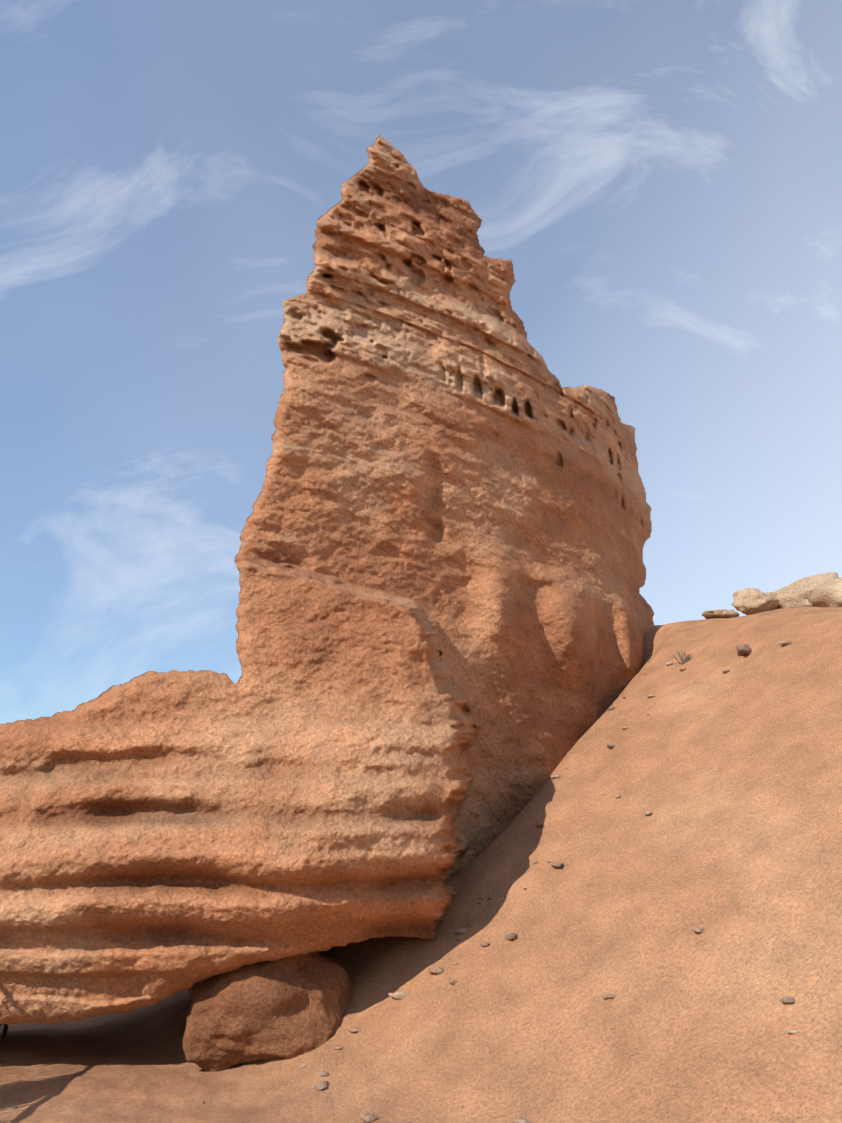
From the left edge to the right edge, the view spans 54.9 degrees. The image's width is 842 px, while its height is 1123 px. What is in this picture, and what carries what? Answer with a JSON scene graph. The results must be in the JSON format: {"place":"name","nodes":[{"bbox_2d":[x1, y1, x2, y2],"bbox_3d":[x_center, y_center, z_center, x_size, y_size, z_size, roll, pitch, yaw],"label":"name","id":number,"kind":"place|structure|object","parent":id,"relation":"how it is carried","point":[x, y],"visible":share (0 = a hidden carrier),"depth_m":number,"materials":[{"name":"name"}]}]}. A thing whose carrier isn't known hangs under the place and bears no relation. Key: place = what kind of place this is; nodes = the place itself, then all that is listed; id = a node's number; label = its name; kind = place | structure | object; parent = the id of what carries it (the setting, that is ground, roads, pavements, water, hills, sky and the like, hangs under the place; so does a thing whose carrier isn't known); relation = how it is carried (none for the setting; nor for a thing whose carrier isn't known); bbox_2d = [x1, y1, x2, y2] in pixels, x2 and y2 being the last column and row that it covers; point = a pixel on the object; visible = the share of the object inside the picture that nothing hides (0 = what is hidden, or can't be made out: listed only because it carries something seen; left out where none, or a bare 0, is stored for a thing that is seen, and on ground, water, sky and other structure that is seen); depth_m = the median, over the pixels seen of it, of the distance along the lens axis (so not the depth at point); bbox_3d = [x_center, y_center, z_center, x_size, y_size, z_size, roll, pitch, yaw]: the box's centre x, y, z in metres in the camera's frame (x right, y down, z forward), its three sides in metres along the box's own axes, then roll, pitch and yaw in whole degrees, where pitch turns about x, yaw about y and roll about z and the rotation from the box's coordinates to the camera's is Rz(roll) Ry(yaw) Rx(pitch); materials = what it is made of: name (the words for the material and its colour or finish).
{"place":"outdoors","nodes":[
{"label":"outdoors","id":0,"kind":"place"},
{"bbox_2d":[0,607,841,1122],"bbox_3d":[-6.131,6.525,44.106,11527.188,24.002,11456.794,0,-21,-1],"label":"ground","id":1,"kind":"structure","parent":0,"point":[684,1025],"depth_m":6.89,"materials":[{"name":"orange sand"}]},
{"bbox_2d":[0,1024,7,1036],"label":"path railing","id":2,"kind":"object","parent":1,"relation":"on","point":[5,1029],"visible":0.02,"depth_m":9.13,"materials":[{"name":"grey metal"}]},
{"bbox_2d":[183,951,355,1071],"bbox_3d":[-1.442,4.130,7.910,1.622,1.562,1.402,0,-21,-1],"label":"boulder","id":3,"kind":"object","parent":1,"relation":"on","point":[289,1007],"visible":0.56,"depth_m":7.30,"materials":[{"name":"stone"}]},
{"bbox_2d":[0,135,653,1024],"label":"rock tower","id":4,"kind":"structure","parent":1,"relation":"on","point":[444,611],"depth_m":10.16,"materials":[{"name":"stone"}]},
{"bbox_2d":[9,641,798,1122],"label":"loose stones","id":5,"kind":"object","parent":1,"relation":"on","point":[743,649],"visible":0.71,"depth_m":7.44,"materials":[{"name":"brown stone"}]},
{"bbox_2d":[673,650,691,664],"bbox_3d":[3.856,1.422,11.999,0.330,0.256,0.200,-5,-22,14],"label":"dry shrub","id":6,"kind":"object","parent":1,"relation":"on","point":[681,658],"visible":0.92,"depth_m":11.96,"materials":[{"name":"brown plant"}]},
{"bbox_2d":[702,609,739,618],"bbox_3d":[5.248,0.953,14.277,0.641,0.167,0.450,0,-21,-1],"label":"flat rock","id":7,"kind":"object","parent":1,"relation":"on","point":[720,613],"visible":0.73,"depth_m":14.13,"materials":[{"name":"beige stone"}]},
{"bbox_2d":[731,588,778,614],"bbox_3d":[5.586,0.713,13.546,0.764,0.501,0.541,-6,-22,15],"label":"boulder","id":8,"kind":"object","parent":1,"relation":"on","point":[748,601],"visible":0.85,"depth_m":13.37,"materials":[{"name":"beige stone"}]},
{"bbox_2d":[764,592,777,609],"bbox_3d":[5.989,0.759,13.859,0.836,0.465,0.615,0,-21,-1],"label":"crest boulder","id":9,"kind":"object","parent":1,"relation":"on","point":[771,594],"visible":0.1,"depth_m":13.65,"materials":[{"name":"beige stone"}]},
{"bbox_2d":[773,572,838,608],"bbox_3d":[6.636,0.714,13.935,1.385,0.777,1.191,-8,-22,20],"label":"boulder","id":10,"kind":"object","parent":1,"relation":"on","point":[796,594],"visible":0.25,"depth_m":13.55,"materials":[{"name":"beige stone"}]},
{"bbox_2d":[807,577,841,607],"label":"boulder","id":11,"kind":"object","parent":1,"relation":"on","point":[828,594],"visible":0.73,"depth_m":12.84,"materials":[{"name":"beige stone"}]},
{"bbox_2d":[0,0,841,723],"label":"sky","id":12,"kind":"structure","parent":0,"point":[659,182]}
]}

